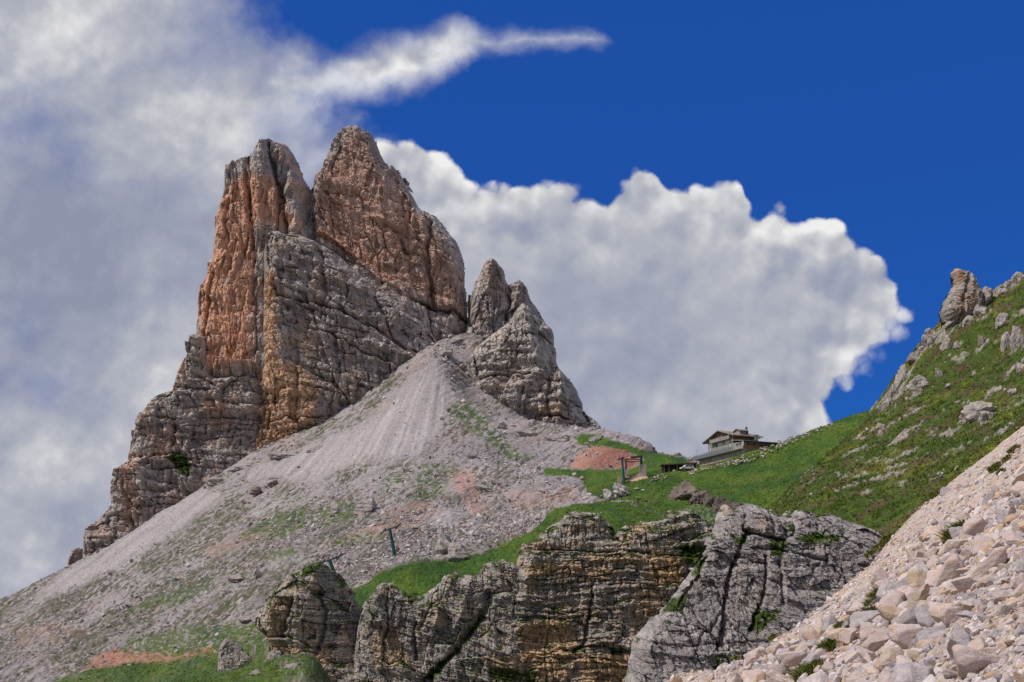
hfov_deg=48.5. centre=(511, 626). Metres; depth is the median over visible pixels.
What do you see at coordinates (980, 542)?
loose rock
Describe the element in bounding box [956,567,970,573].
loose rock
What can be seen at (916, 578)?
loose rock
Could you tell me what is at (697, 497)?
rock outcrop
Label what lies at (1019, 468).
loose rock
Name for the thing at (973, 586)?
loose rock
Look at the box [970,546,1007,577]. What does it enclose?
loose rock
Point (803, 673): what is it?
grass tuft
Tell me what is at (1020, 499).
loose rock
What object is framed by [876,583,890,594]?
loose rock
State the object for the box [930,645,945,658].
loose rock
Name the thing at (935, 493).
grass tuft
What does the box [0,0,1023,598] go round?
sky
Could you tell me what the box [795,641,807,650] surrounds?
loose rock
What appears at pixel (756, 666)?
loose rock
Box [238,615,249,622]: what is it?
boulder
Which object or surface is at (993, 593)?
loose rock
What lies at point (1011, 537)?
loose rock
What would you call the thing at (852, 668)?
loose rock
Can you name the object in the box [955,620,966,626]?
loose rock
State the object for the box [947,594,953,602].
loose rock
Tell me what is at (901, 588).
loose rock
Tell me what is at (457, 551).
boulder
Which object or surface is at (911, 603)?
loose rock
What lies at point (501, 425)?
rock outcrop
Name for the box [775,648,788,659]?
loose rock
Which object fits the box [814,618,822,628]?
loose rock
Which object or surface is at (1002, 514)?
loose rock
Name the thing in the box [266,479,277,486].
boulder
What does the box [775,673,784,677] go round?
loose rock
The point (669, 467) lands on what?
open shed
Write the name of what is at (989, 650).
loose rock
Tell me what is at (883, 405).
rock outcrop
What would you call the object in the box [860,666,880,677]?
loose rock
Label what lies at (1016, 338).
rock outcrop
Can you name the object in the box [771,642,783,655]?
loose rock
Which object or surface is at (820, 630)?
loose rock
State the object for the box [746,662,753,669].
loose rock
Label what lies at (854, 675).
loose rock
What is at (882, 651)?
loose rock
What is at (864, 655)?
loose rock
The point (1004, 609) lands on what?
loose rock
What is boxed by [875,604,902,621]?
loose rock
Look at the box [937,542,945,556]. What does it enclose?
loose rock
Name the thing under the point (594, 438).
rock outcrop
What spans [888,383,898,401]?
rock outcrop
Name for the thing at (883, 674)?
loose rock
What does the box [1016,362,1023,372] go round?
rock outcrop
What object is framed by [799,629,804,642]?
loose rock
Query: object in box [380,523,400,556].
lift pylon
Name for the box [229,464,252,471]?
rock outcrop
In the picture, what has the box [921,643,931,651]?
loose rock
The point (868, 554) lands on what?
grass tuft
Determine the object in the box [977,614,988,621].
loose rock
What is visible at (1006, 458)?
grass tuft
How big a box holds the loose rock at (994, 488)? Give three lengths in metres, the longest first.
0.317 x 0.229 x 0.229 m
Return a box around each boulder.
[50,648,57,653]
[228,573,244,581]
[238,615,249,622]
[249,486,261,495]
[253,568,262,577]
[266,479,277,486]
[331,503,342,513]
[345,560,353,565]
[353,498,376,514]
[366,565,378,569]
[434,529,451,554]
[437,347,452,358]
[443,494,450,500]
[446,542,470,560]
[450,337,461,343]
[466,449,477,458]
[473,484,487,491]
[491,479,499,484]
[500,519,508,527]
[536,486,545,492]
[545,488,558,496]
[566,486,572,491]
[603,489,613,499]
[613,483,628,497]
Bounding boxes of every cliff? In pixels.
[255,560,361,681]
[331,666,430,681]
[352,559,525,681]
[511,510,713,681]
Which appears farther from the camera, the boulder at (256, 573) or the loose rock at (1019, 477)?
the boulder at (256, 573)
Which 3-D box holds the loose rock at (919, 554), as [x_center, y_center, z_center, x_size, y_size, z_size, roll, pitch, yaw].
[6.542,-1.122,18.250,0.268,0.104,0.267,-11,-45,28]
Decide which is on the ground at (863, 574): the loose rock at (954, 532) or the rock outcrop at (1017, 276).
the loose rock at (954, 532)
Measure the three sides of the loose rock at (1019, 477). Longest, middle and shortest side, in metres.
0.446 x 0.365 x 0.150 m
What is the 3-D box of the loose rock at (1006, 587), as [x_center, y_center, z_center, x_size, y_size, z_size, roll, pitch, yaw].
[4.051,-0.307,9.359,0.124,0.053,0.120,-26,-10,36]
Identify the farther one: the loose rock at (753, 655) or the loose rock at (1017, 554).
the loose rock at (753, 655)
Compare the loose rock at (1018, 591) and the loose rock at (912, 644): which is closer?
the loose rock at (1018, 591)
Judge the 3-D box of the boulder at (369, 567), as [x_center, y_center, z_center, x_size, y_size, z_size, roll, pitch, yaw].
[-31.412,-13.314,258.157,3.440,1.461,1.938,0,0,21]
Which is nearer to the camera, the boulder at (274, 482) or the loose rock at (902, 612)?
the loose rock at (902, 612)
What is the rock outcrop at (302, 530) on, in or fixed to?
on the terrain at (418, 399)
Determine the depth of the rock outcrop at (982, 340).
140.58 m
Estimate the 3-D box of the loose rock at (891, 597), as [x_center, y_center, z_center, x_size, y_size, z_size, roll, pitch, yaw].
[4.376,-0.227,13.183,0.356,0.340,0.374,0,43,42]
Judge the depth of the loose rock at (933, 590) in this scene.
11.68 m
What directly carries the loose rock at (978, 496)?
on the ground at (863, 574)
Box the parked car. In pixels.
[680,465,693,470]
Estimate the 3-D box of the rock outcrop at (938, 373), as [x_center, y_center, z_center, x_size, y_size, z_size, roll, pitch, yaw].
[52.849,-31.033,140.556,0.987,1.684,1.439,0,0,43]
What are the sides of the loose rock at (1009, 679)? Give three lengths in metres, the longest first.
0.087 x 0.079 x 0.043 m
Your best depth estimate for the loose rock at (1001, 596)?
8.48 m
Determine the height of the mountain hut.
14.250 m
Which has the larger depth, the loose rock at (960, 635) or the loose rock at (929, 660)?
the loose rock at (929, 660)
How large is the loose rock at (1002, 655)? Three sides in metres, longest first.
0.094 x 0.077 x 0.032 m
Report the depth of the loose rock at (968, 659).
6.81 m
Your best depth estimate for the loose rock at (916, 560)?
16.80 m
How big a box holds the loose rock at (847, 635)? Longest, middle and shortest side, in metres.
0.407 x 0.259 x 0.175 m
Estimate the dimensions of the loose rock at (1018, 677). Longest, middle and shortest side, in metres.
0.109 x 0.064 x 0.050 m
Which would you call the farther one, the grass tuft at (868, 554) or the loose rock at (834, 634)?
the grass tuft at (868, 554)
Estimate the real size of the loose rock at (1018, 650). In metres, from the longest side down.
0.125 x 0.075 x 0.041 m
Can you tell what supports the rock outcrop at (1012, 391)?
on the hill at (950, 431)
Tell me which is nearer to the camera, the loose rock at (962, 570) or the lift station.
the loose rock at (962, 570)
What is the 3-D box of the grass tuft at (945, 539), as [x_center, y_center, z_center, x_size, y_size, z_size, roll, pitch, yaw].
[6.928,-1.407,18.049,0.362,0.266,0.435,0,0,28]
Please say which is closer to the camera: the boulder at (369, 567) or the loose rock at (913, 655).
the loose rock at (913, 655)
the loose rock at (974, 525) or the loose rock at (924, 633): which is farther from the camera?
the loose rock at (974, 525)
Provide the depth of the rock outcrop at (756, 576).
83.68 m
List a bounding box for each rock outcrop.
[121,602,137,608]
[170,573,186,580]
[205,477,223,485]
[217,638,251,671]
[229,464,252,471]
[250,669,260,674]
[266,451,299,459]
[266,650,280,658]
[268,475,283,479]
[283,662,302,667]
[294,527,308,534]
[306,445,322,452]
[493,422,506,428]
[517,429,536,436]
[547,435,571,441]
[588,435,603,441]
[625,503,885,681]
[668,480,697,500]
[690,490,708,504]
[703,492,714,506]
[712,496,724,512]
[720,500,739,510]
[877,398,890,412]
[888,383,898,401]
[894,364,907,387]
[905,375,928,392]
[906,351,919,364]
[922,328,939,346]
[935,368,942,376]
[940,334,952,351]
[953,341,958,349]
[959,400,996,423]
[962,315,972,327]
[972,304,986,315]
[977,411,996,423]
[978,335,986,345]
[993,287,1007,296]
[995,312,1008,329]
[1000,331,1009,352]
[1004,279,1014,288]
[1007,388,1017,395]
[1010,326,1023,352]
[1011,272,1023,282]
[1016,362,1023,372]
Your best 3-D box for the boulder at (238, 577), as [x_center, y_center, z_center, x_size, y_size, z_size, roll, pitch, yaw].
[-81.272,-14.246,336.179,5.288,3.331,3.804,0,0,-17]
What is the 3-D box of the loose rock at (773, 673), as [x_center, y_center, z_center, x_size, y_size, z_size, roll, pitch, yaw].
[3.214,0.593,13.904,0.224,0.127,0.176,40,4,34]
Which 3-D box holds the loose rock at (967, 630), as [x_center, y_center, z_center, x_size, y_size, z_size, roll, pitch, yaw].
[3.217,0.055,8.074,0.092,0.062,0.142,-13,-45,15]
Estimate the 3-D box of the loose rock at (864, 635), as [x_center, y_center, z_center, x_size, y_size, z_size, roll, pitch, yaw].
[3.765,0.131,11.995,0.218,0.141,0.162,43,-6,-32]
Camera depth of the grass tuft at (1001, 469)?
26.59 m
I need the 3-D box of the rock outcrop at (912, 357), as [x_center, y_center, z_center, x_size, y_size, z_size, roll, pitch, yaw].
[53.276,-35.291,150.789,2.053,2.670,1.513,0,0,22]
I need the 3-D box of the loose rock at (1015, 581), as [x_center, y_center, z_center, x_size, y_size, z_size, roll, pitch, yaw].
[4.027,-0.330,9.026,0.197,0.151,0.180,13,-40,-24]
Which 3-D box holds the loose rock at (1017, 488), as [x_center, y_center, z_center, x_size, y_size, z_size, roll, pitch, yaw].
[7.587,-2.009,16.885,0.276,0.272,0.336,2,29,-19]
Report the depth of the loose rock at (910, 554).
18.63 m
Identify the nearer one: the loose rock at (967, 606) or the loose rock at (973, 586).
the loose rock at (967, 606)
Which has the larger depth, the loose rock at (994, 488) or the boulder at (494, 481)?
the boulder at (494, 481)
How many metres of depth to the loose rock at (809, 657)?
12.65 m
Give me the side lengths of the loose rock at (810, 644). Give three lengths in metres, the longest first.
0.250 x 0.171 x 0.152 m
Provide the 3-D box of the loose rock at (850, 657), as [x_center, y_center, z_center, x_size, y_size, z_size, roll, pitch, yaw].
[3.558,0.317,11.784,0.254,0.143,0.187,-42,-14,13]
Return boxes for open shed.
[659,462,696,472]
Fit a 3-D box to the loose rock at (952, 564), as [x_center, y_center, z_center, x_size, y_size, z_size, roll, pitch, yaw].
[4.651,-0.557,12.032,0.324,0.487,0.278,-14,40,-42]
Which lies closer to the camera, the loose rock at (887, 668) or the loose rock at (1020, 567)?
the loose rock at (887, 668)
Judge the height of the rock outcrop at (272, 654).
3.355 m
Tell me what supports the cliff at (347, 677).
on the terrain at (418, 399)
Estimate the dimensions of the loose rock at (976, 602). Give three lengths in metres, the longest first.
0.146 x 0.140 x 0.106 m
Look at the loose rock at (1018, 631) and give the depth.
7.03 m
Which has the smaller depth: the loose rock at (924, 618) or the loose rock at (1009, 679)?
the loose rock at (1009, 679)
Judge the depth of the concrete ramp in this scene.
320.06 m
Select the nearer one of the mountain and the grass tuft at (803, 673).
the grass tuft at (803, 673)
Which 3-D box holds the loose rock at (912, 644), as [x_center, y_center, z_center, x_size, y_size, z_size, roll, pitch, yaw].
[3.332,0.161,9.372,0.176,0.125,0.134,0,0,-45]
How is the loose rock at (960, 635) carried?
on the ground at (863, 574)
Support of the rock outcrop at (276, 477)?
on the terrain at (418, 399)
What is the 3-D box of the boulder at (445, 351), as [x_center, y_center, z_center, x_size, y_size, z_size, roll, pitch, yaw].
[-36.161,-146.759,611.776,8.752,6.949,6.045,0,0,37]
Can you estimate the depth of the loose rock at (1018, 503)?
15.81 m
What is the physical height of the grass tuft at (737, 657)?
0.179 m
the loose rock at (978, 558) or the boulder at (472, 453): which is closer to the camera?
the loose rock at (978, 558)
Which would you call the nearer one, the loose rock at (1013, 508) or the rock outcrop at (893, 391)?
the loose rock at (1013, 508)
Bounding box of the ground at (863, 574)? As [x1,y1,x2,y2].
[669,426,1023,681]
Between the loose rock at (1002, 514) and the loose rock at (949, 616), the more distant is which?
the loose rock at (1002, 514)
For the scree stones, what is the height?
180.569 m
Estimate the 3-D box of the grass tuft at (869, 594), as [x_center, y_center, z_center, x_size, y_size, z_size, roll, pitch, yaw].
[5.494,-0.486,17.228,0.464,0.298,0.456,0,0,0]
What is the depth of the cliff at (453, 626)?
219.88 m
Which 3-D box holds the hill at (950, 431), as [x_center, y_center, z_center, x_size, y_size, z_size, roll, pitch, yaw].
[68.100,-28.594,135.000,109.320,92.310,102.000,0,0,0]
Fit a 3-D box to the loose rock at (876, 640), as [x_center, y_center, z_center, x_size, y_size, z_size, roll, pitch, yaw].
[3.651,0.164,11.400,0.388,0.168,0.230,-42,-28,7]
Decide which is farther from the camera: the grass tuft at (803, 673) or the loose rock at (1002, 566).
the grass tuft at (803, 673)
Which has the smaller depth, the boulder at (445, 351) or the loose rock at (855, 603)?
the loose rock at (855, 603)
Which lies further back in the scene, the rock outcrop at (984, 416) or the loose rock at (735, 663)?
the rock outcrop at (984, 416)
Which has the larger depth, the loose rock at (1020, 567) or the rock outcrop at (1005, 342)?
the rock outcrop at (1005, 342)
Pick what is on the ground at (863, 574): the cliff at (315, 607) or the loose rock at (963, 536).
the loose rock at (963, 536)
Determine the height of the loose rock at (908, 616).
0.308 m
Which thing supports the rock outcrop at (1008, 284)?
on the hill at (950, 431)
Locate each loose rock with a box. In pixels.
[730,659,740,669]
[741,668,768,681]
[743,647,765,663]
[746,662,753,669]
[752,664,760,669]
[757,656,764,663]
[765,666,777,677]
[767,676,785,681]
[769,670,778,676]
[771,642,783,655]
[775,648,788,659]
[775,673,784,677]
[778,662,789,674]
[779,650,809,666]
[789,644,798,651]
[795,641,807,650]
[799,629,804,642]
[800,653,820,664]
[802,627,820,641]
[807,640,815,648]
[813,647,826,655]
[813,665,821,672]
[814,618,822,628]
[816,627,824,634]
[821,615,837,628]
[821,661,835,672]
[828,628,846,647]
[838,627,859,643]
[844,650,858,664]
[845,605,858,614]
[846,670,860,681]
[849,610,879,628]
[849,663,863,672]
[852,601,861,606]
[856,645,877,663]
[859,622,874,637]
[860,631,871,641]
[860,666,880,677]
[861,628,889,651]
[867,674,877,681]
[868,652,877,659]
[870,567,888,584]
[872,615,880,621]
[873,579,889,588]
[874,648,904,670]
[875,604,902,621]
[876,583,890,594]
[877,671,891,680]
[878,589,904,611]
[880,648,890,654]
[881,660,895,667]
[883,666,890,671]
[884,675,890,681]
[886,623,922,649]
[890,576,906,588]
[891,662,928,681]
[896,585,908,590]
[896,606,917,623]
[896,655,907,661]
[897,573,906,580]
[897,608,907,620]
[900,587,917,600]
[902,562,913,572]
[905,549,915,562]
[906,569,926,588]
[906,584,929,608]
[906,600,917,606]
[907,650,921,661]
[908,561,928,571]
[908,639,915,648]
[910,664,933,677]
[912,550,924,561]
[913,557,929,564]
[914,606,934,627]
[915,625,946,647]
[916,639,931,647]
[917,600,929,605]
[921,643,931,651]
[923,525,943,536]
[923,654,936,666]
[924,546,938,557]
[924,570,939,586]
[926,556,939,566]
[926,630,948,638]
[928,602,955,622]
[930,586,939,595]
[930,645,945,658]
[931,633,946,646]
[933,554,964,586]
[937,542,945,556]
[938,637,948,644]
[939,588,951,595]
[941,606,964,627]
[942,668,957,677]
[943,539,967,553]
[945,552,964,559]
[946,625,971,659]
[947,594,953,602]
[949,526,961,538]
[949,588,958,595]
[951,575,980,592]
[952,644,997,676]
[955,512,970,523]
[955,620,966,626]
[956,481,968,490]
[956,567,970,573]
[956,602,973,610]
[956,610,976,617]
[958,533,974,538]
[958,591,977,601]
[959,514,987,535]
[960,547,971,556]
[962,555,970,561]
[963,627,970,634]
[967,638,987,651]
[969,492,985,508]
[970,535,994,555]
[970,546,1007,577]
[970,582,976,590]
[972,599,983,606]
[975,555,984,563]
[976,576,983,588]
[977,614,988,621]
[979,573,996,586]
[979,631,987,636]
[983,647,995,653]
[984,533,998,539]
[985,546,1008,556]
[986,576,997,584]
[988,630,1000,638]
[991,485,1000,492]
[991,542,1004,547]
[991,589,1012,598]
[992,673,1002,681]
[993,591,1009,604]
[995,507,1012,523]
[996,576,1012,584]
[996,624,1005,630]
[996,639,1007,648]
[996,653,1006,658]
[997,605,1011,615]
[998,563,1009,570]
[999,585,1009,589]
[1001,491,1011,497]
[1002,672,1011,681]
[1003,597,1023,606]
[1004,530,1022,546]
[1004,639,1014,646]
[1005,677,1014,681]
[1007,583,1023,597]
[1008,501,1020,506]
[1009,481,1023,496]
[1009,506,1015,513]
[1009,573,1023,589]
[1011,471,1023,484]
[1011,496,1023,502]
[1011,611,1023,618]
[1012,519,1022,531]
[1012,671,1023,681]
[1013,551,1020,561]
[1013,621,1023,637]
[1013,646,1023,653]
[1015,465,1023,473]
[1016,556,1023,573]
[1016,613,1023,625]
[1019,511,1023,518]
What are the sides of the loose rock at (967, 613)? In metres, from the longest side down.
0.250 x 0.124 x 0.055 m
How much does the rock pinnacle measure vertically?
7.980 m
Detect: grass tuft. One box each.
[730,654,740,661]
[767,632,777,641]
[783,658,816,680]
[800,658,824,673]
[812,637,835,651]
[833,619,844,628]
[852,603,876,610]
[860,586,879,598]
[861,595,876,606]
[864,549,876,558]
[872,541,885,550]
[877,532,894,543]
[927,487,941,498]
[928,517,964,539]
[940,533,951,543]
[985,461,1003,473]
[994,467,1005,475]
[998,454,1011,462]
[1004,444,1021,454]
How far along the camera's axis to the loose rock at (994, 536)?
13.66 m
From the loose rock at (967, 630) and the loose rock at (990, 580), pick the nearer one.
the loose rock at (967, 630)
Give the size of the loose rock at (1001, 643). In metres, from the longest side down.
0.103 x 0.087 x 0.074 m
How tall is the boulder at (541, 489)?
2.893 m
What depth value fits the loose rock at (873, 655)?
10.83 m
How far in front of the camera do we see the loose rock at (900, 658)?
8.80 m
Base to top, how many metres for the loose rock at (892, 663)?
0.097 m
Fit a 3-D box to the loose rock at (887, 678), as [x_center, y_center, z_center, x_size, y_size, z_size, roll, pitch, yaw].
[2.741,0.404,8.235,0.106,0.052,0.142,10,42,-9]
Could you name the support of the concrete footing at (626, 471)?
on the terrain at (418, 399)
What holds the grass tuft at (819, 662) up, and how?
on the ground at (863, 574)
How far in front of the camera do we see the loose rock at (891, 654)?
9.31 m
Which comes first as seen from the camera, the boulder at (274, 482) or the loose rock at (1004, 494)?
the loose rock at (1004, 494)
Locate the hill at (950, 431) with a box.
[766,272,1023,535]
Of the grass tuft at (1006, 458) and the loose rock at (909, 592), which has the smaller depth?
the loose rock at (909, 592)
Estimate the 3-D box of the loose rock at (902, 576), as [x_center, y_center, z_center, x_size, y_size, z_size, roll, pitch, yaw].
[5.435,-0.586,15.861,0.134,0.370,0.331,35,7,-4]
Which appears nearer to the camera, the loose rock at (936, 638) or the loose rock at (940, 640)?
the loose rock at (940, 640)
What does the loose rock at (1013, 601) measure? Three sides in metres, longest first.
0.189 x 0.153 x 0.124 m
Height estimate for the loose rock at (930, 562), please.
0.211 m
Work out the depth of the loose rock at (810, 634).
16.35 m
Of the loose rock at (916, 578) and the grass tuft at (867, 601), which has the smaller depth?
the loose rock at (916, 578)
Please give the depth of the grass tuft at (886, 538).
33.85 m
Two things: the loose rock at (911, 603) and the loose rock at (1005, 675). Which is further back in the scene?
the loose rock at (911, 603)
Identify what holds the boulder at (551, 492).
on the terrain at (418, 399)
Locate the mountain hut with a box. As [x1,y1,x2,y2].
[693,427,777,465]
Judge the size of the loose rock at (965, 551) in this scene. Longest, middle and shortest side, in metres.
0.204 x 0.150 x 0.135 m
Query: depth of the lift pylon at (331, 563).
252.22 m
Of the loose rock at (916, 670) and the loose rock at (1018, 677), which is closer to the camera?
the loose rock at (1018, 677)
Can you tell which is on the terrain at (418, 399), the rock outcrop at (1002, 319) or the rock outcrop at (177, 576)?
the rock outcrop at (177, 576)
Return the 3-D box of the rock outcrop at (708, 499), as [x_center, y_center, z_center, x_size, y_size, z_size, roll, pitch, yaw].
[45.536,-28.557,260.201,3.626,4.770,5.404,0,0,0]
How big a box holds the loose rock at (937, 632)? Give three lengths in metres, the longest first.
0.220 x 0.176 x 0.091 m
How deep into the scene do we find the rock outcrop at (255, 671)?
207.05 m
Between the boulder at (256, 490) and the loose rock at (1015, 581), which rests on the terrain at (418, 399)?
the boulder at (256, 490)
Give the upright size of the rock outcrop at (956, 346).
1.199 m
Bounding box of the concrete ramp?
[627,474,647,481]
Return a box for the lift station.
[617,455,642,483]
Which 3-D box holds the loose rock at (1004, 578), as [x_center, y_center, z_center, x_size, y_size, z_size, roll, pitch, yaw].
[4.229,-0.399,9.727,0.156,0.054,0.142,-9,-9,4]
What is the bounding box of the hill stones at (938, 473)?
[783,283,1022,529]
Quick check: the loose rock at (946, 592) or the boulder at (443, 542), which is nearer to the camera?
the loose rock at (946, 592)
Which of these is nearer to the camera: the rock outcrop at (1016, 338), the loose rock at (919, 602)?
the loose rock at (919, 602)
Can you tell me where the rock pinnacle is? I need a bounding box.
[938,268,992,328]
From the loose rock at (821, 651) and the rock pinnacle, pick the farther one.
the rock pinnacle
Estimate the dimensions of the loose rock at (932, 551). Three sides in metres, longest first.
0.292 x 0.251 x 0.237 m
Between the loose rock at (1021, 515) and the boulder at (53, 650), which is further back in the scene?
the boulder at (53, 650)
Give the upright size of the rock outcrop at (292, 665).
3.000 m
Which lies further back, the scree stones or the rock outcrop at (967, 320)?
the scree stones
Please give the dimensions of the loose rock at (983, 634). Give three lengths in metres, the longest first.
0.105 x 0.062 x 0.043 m
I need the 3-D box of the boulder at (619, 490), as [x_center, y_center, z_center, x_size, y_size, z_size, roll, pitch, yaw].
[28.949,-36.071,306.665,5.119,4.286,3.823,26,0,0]
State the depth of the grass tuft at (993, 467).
27.88 m
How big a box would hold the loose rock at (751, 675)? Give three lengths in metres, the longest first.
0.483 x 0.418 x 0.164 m
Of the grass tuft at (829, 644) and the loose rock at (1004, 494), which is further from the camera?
the loose rock at (1004, 494)
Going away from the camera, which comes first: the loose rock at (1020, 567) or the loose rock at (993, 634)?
the loose rock at (993, 634)
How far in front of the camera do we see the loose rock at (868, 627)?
12.37 m
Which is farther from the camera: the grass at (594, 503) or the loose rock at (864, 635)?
the grass at (594, 503)
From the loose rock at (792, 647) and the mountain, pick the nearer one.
the loose rock at (792, 647)
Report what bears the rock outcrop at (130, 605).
on the terrain at (418, 399)
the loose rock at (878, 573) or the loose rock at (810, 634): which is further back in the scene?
the loose rock at (878, 573)
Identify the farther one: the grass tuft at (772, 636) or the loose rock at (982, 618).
the grass tuft at (772, 636)
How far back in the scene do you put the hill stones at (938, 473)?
124.59 m
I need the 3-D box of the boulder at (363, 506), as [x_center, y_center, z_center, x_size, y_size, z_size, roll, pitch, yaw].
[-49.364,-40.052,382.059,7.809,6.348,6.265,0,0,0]
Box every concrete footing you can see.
[618,476,621,483]
[624,469,628,478]
[639,464,645,476]
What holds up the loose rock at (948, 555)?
on the ground at (863, 574)
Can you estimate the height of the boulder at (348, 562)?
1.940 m
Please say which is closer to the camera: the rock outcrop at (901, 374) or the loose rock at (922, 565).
the loose rock at (922, 565)
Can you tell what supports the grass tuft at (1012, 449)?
on the ground at (863, 574)
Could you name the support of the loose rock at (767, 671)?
on the ground at (863, 574)
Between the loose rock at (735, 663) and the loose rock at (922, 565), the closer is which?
the loose rock at (922, 565)
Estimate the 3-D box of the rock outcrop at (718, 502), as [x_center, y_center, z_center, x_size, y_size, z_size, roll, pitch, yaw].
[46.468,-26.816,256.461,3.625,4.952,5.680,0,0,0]
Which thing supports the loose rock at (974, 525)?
on the ground at (863, 574)
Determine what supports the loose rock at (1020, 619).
on the ground at (863, 574)
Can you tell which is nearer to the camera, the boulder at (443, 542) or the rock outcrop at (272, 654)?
the rock outcrop at (272, 654)
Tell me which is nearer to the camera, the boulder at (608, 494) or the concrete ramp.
the boulder at (608, 494)
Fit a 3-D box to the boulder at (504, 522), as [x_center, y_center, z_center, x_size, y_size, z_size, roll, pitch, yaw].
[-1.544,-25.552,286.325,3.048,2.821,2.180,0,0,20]
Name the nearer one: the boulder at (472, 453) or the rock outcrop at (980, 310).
the rock outcrop at (980, 310)
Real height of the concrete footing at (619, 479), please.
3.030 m
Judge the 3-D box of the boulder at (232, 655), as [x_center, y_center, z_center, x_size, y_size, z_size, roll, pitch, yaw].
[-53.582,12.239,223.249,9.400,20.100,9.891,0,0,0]
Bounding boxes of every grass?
[62,410,869,681]
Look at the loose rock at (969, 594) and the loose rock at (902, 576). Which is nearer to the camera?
the loose rock at (969, 594)
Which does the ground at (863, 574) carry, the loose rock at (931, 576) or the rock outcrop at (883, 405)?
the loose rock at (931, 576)
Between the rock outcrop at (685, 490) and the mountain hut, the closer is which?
the rock outcrop at (685, 490)
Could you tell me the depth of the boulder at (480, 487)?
392.76 m
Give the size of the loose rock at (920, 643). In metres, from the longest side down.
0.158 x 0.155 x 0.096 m
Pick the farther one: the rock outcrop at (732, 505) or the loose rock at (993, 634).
the rock outcrop at (732, 505)
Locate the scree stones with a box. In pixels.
[0,333,677,681]
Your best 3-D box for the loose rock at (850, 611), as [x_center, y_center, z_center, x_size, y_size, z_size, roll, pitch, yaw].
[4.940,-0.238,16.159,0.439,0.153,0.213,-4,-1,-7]
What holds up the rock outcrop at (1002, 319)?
on the hill at (950, 431)
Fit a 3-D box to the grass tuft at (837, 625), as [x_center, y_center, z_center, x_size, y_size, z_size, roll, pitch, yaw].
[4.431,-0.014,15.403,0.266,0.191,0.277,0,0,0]
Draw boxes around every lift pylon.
[322,553,341,570]
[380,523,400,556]
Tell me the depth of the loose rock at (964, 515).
19.35 m
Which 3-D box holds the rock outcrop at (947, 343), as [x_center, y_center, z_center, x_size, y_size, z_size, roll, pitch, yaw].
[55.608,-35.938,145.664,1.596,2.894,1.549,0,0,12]
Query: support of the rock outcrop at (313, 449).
on the terrain at (418, 399)
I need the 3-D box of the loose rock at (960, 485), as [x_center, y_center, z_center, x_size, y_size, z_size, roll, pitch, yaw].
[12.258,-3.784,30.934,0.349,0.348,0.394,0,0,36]
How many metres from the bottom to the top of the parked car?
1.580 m
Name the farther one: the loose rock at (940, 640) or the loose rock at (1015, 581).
the loose rock at (1015, 581)
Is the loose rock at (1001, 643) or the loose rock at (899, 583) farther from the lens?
the loose rock at (899, 583)
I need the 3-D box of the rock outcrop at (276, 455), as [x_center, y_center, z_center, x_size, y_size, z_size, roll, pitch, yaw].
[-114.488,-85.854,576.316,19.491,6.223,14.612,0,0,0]
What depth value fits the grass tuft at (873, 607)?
13.97 m
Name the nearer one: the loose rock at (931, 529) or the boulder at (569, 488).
the loose rock at (931, 529)
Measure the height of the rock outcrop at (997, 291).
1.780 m
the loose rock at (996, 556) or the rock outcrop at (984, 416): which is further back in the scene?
the rock outcrop at (984, 416)
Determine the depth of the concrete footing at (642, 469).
320.86 m
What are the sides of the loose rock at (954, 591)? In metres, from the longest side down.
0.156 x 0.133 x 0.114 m
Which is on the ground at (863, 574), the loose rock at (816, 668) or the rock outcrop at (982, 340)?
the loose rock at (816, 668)
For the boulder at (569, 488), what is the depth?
381.03 m
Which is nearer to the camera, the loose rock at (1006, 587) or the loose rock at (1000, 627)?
the loose rock at (1000, 627)
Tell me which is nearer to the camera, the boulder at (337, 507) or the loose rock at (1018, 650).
the loose rock at (1018, 650)
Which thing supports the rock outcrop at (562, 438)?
on the terrain at (418, 399)
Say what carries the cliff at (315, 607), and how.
on the terrain at (418, 399)
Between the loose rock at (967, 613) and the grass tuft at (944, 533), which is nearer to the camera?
the loose rock at (967, 613)
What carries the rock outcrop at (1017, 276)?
on the hill at (950, 431)
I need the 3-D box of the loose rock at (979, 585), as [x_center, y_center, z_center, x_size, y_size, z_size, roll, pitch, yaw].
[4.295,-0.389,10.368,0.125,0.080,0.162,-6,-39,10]
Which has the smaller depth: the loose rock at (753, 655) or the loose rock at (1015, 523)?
the loose rock at (1015, 523)
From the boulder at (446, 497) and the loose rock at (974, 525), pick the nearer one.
the loose rock at (974, 525)
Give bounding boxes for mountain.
[67,125,601,565]
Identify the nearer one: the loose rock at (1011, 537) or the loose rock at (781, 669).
the loose rock at (1011, 537)
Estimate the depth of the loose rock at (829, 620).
17.02 m
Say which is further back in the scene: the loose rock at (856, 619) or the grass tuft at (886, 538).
the grass tuft at (886, 538)
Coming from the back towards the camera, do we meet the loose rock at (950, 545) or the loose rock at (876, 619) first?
the loose rock at (950, 545)
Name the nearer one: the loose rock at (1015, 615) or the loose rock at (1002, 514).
the loose rock at (1015, 615)
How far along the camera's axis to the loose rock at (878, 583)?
17.54 m
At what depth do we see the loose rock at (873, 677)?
8.79 m
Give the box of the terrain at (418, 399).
[0,333,868,681]
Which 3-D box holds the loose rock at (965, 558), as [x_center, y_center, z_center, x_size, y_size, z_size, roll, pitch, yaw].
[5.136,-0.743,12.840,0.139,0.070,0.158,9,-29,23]

